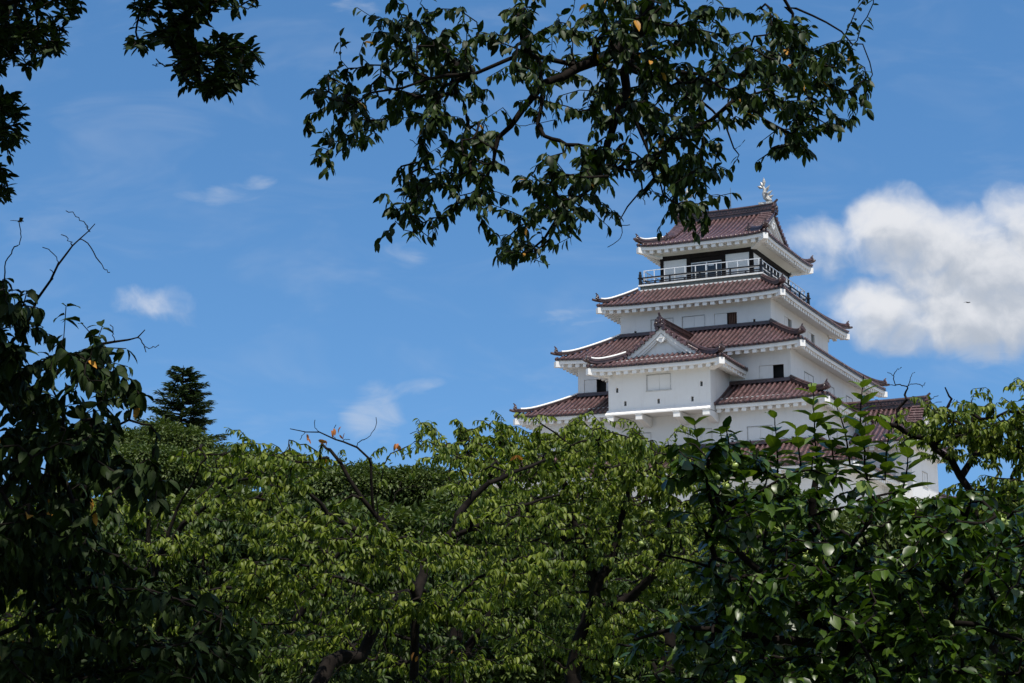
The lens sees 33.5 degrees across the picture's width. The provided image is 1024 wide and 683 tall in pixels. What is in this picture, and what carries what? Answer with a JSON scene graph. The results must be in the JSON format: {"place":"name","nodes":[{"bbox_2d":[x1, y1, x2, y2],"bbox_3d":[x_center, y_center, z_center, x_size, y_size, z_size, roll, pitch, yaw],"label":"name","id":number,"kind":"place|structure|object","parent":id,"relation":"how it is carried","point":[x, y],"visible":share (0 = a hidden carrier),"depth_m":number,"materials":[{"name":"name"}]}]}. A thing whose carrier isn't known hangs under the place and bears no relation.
{"place":"outdoors","nodes":[
{"label":"outdoors","id":0,"kind":"place"},
{"bbox_2d":[0,0,1023,500],"label":"sky","id":1,"kind":"structure","parent":0,"point":[216,233],"materials":[{"name":"blue"}]},
{"label":"ground","id":2,"kind":"structure","parent":0,"visible":0},
{"bbox_2d":[0,496,49,646],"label":"broadleaf tree","id":3,"kind":"object","parent":2,"relation":"on","point":[14,613],"visible":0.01,"depth_m":36.57,"materials":[{"name":"green plant"}]},
{"bbox_2d":[0,498,233,653],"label":"cherry tree","id":4,"kind":"object","parent":2,"relation":"on","point":[114,529],"visible":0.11,"depth_m":22.82,"materials":[{"name":"green plant"}]},
{"bbox_2d":[118,425,145,445],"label":"broadleaf tree","id":5,"kind":"object","parent":2,"relation":"on","point":[129,433],"visible":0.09,"depth_m":71.23,"materials":[{"name":"green plant"}]},
{"bbox_2d":[0,0,264,204],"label":"zelkova tree","id":6,"kind":"object","parent":2,"relation":"on","point":[175,33],"visible":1,"depth_m":8.74,"materials":[{"name":"green plant"}]},
{"bbox_2d":[0,211,267,682],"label":"cherry tree","id":7,"kind":"object","parent":2,"relation":"on","point":[196,653],"visible":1,"depth_m":6.08,"materials":[{"name":"green plant"}]},
{"bbox_2d":[59,441,246,499],"bbox_3d":[-9.404,6.420,43.385,5.134,7.957,3.973,0,-11,0],"label":"broadleaf tree","id":8,"kind":"object","parent":2,"relation":"on","point":[180,475],"visible":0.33,"depth_m":43.03,"materials":[{"name":"green plant"}]},
{"bbox_2d":[82,495,223,679],"bbox_3d":[-9.538,6.716,40.024,5.705,6.037,5.422,0,-11,0],"label":"broadleaf tree","id":9,"kind":"object","parent":2,"relation":"on","point":[117,544],"visible":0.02,"depth_m":38.48,"materials":[{"name":"green plant"}]},
{"bbox_2d":[124,414,224,451],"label":"broadleaf tree","id":10,"kind":"object","parent":2,"relation":"on","point":[188,438],"visible":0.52,"depth_m":67.09,"materials":[{"name":"green plant"}]},
{"bbox_2d":[0,427,356,673],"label":"cherry tree","id":11,"kind":"object","parent":2,"relation":"on","point":[169,551],"visible":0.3,"depth_m":12.63,"materials":[{"name":"green plant"}]},
{"bbox_2d":[133,365,244,487],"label":"conifer tree","id":12,"kind":"object","parent":2,"relation":"on","point":[189,394],"visible":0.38,"depth_m":79.27,"materials":[{"name":"green plant"}]},
{"bbox_2d":[167,484,294,637],"bbox_3d":[-6.790,6.841,42.016,5.919,6.583,5.828,0,-11,0],"label":"broadleaf tree","id":13,"kind":"object","parent":2,"relation":"on","point":[192,495],"visible":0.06,"depth_m":40.46,"materials":[{"name":"green plant"}]},
{"bbox_2d":[205,443,312,489],"bbox_3d":[-9.225,8.541,59.173,5.290,10.019,4.169,0,-11,0],"label":"broadleaf tree","id":14,"kind":"object","parent":2,"relation":"on","point":[247,482],"visible":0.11,"depth_m":59.08,"materials":[{"name":"green plant"}]},
{"bbox_2d":[108,490,437,682],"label":"cherry tree","id":15,"kind":"object","parent":2,"relation":"on","point":[381,581],"visible":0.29,"depth_m":22.74,"materials":[{"name":"green plant"}]},
{"bbox_2d":[279,457,461,508],"bbox_3d":[-3.992,7.462,49.379,6.122,8.274,4.716,0,-11,0],"label":"broadleaf tree","id":16,"kind":"object","parent":2,"relation":"on","point":[331,483],"visible":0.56,"depth_m":48.72,"materials":[{"name":"green plant"}]},
{"bbox_2d":[262,495,480,682],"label":"broadleaf tree","id":17,"kind":"object","parent":2,"relation":"on","point":[402,520],"visible":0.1,"depth_m":36.83,"materials":[{"name":"green plant"}]},
{"bbox_2d":[200,419,591,682],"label":"cherry tree","id":18,"kind":"object","parent":2,"relation":"on","point":[412,604],"visible":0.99,"depth_m":11.81,"materials":[{"name":"green plant"}]},
{"bbox_2d":[304,503,561,682],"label":"cherry tree","id":19,"kind":"object","parent":2,"relation":"on","point":[454,640],"visible":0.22,"depth_m":24.96,"materials":[{"name":"green plant"}]},
{"bbox_2d":[414,486,606,682],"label":"broadleaf tree","id":20,"kind":"object","parent":2,"relation":"on","point":[436,506],"visible":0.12,"depth_m":38.35,"materials":[{"name":"green plant"}]},
{"bbox_2d":[300,0,878,270],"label":"cherry tree","id":21,"kind":"object","parent":2,"relation":"on","point":[646,27],"visible":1,"depth_m":8.62,"materials":[{"name":"green plant"}]},
{"bbox_2d":[402,410,783,682],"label":"cherry tree","id":22,"kind":"object","parent":2,"relation":"on","point":[587,647],"visible":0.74,"depth_m":18.14,"materials":[{"name":"green plant"}]},
{"bbox_2d":[574,495,681,682],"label":"broadleaf tree","id":23,"kind":"object","parent":2,"relation":"on","point":[630,673],"visible":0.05,"depth_m":40.11,"materials":[{"name":"green plant"}]},
{"bbox_2d":[502,514,848,682],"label":"cherry tree","id":24,"kind":"object","parent":2,"relation":"on","point":[685,596],"visible":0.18,"depth_m":24.48,"materials":[{"name":"green plant"}]},
{"bbox_2d":[470,178,955,511],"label":"castle keep","id":25,"kind":"structure","parent":2,"relation":"on","point":[721,322],"depth_m":115.22,"materials":[{"name":"paint"}]},
{"bbox_2d":[584,379,606,392],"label":"window","id":26,"kind":"structure","parent":25,"relation":"in","point":[590,385],"depth_m":117.72,"materials":[{"name":"white paint"}]},
{"bbox_2d":[627,432,650,446],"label":"window","id":27,"kind":"structure","parent":25,"relation":"in","point":[647,434],"depth_m":112.42,"materials":[{"name":"white paint"}]},
{"bbox_2d":[650,317,672,330],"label":"window","id":28,"kind":"structure","parent":25,"relation":"in","point":[652,327],"depth_m":119.42,"materials":[{"name":"white paint"}]},
{"bbox_2d":[682,314,704,327],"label":"window","id":29,"kind":"structure","parent":25,"relation":"in","point":[695,320],"depth_m":118.15,"materials":[{"name":"white paint"}]},
{"bbox_2d":[687,428,711,443],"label":"window","id":30,"kind":"structure","parent":25,"relation":"in","point":[704,436],"depth_m":110.68,"materials":[{"name":"white paint"}]},
{"bbox_2d":[691,255,721,278],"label":"glass door","id":31,"kind":"structure","parent":25,"relation":"in","point":[710,259],"depth_m":121.54,"materials":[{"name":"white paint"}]},
{"bbox_2d":[714,311,737,324],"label":"window","id":32,"kind":"structure","parent":25,"relation":"in","point":[726,317],"depth_m":117.23,"materials":[{"name":"white paint"}]},
{"bbox_2d":[748,483,766,488],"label":"window","id":33,"kind":"structure","parent":25,"relation":"in","point":[753,485],"depth_m":106.74,"materials":[{"name":"white paint"}]},
{"bbox_2d":[747,425,772,440],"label":"window","id":34,"kind":"structure","parent":25,"relation":"in","point":[754,433],"depth_m":109.16,"materials":[{"name":"white paint"}]},
{"bbox_2d":[765,262,775,278],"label":"glass door","id":35,"kind":"structure","parent":25,"relation":"in","point":[771,269],"depth_m":124.06,"materials":[{"name":"black glass"}]},
{"bbox_2d":[759,363,784,378],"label":"window","id":36,"kind":"structure","parent":25,"relation":"in","point":[772,370],"depth_m":112.32,"materials":[{"name":"white paint"}]},
{"bbox_2d":[784,315,791,327],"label":"window","id":37,"kind":"structure","parent":25,"relation":"in","point":[786,319],"depth_m":119.23,"materials":[{"name":"white paint"}]},
{"bbox_2d":[804,371,813,382],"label":"window","id":38,"kind":"structure","parent":25,"relation":"in","point":[808,377],"depth_m":115.28,"materials":[{"name":"white paint"}]},
{"bbox_2d":[808,331,814,343],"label":"window","id":39,"kind":"structure","parent":25,"relation":"in","point":[809,333],"depth_m":124.44,"materials":[{"name":"white paint"}]},
{"bbox_2d":[827,386,834,395],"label":"window","id":40,"kind":"structure","parent":25,"relation":"in","point":[831,390],"depth_m":120.39,"materials":[{"name":"white paint"}]},
{"bbox_2d":[830,427,837,439],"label":"window","id":41,"kind":"structure","parent":25,"relation":"in","point":[835,435],"depth_m":110.96,"materials":[{"name":"white paint"}]},
{"bbox_2d":[846,395,852,401],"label":"window","id":42,"kind":"structure","parent":25,"relation":"in","point":[848,399],"depth_m":124.54,"materials":[{"name":"white paint"}]},
{"bbox_2d":[645,484,887,680],"bbox_3d":[5.673,6.258,38.075,5.433,6.177,5.110,0,-11,0],"label":"broadleaf tree","id":43,"kind":"object","parent":2,"relation":"on","point":[838,525],"visible":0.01,"depth_m":36.77,"materials":[{"name":"green plant"}]},
{"bbox_2d":[606,376,1023,682],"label":"persimmon tree","id":44,"kind":"object","parent":2,"relation":"on","point":[878,586],"visible":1,"depth_m":8.39,"materials":[{"name":"green plant"}]},
{"bbox_2d":[727,496,1023,675],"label":"cherry tree","id":45,"kind":"object","parent":2,"relation":"on","point":[759,559],"visible":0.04,"depth_m":24.62,"materials":[{"name":"green plant"}]},
{"bbox_2d":[845,392,954,501],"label":"castle wing","id":46,"kind":"structure","parent":2,"relation":"on","point":[926,470],"depth_m":116.03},
{"bbox_2d":[922,471,928,487],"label":"window","id":47,"kind":"structure","parent":46,"relation":"in","point":[924,475],"depth_m":116.34,"materials":[{"name":"white paint"}]},
{"bbox_2d":[838,495,1019,666],"bbox_3d":[9.230,6.703,40.006,5.791,6.055,5.473,0,-11,0],"label":"broadleaf tree","id":48,"kind":"object","parent":2,"relation":"on","point":[894,543],"visible":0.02,"depth_m":38.33,"materials":[{"name":"green plant"}]},
{"bbox_2d":[862,367,1023,667],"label":"cherry tree","id":49,"kind":"object","parent":2,"relation":"on","point":[976,438],"visible":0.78,"depth_m":12.76,"materials":[{"name":"green plant"}]},
{"bbox_2d":[976,486,1021,652],"bbox_3d":[13.162,6.843,42.062,6.007,6.594,5.731,0,-11,0],"label":"broadleaf tree","id":50,"kind":"object","parent":2,"relation":"on","point":[1004,571],"visible":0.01,"depth_m":41.46,"materials":[{"name":"green plant"}]}
]}

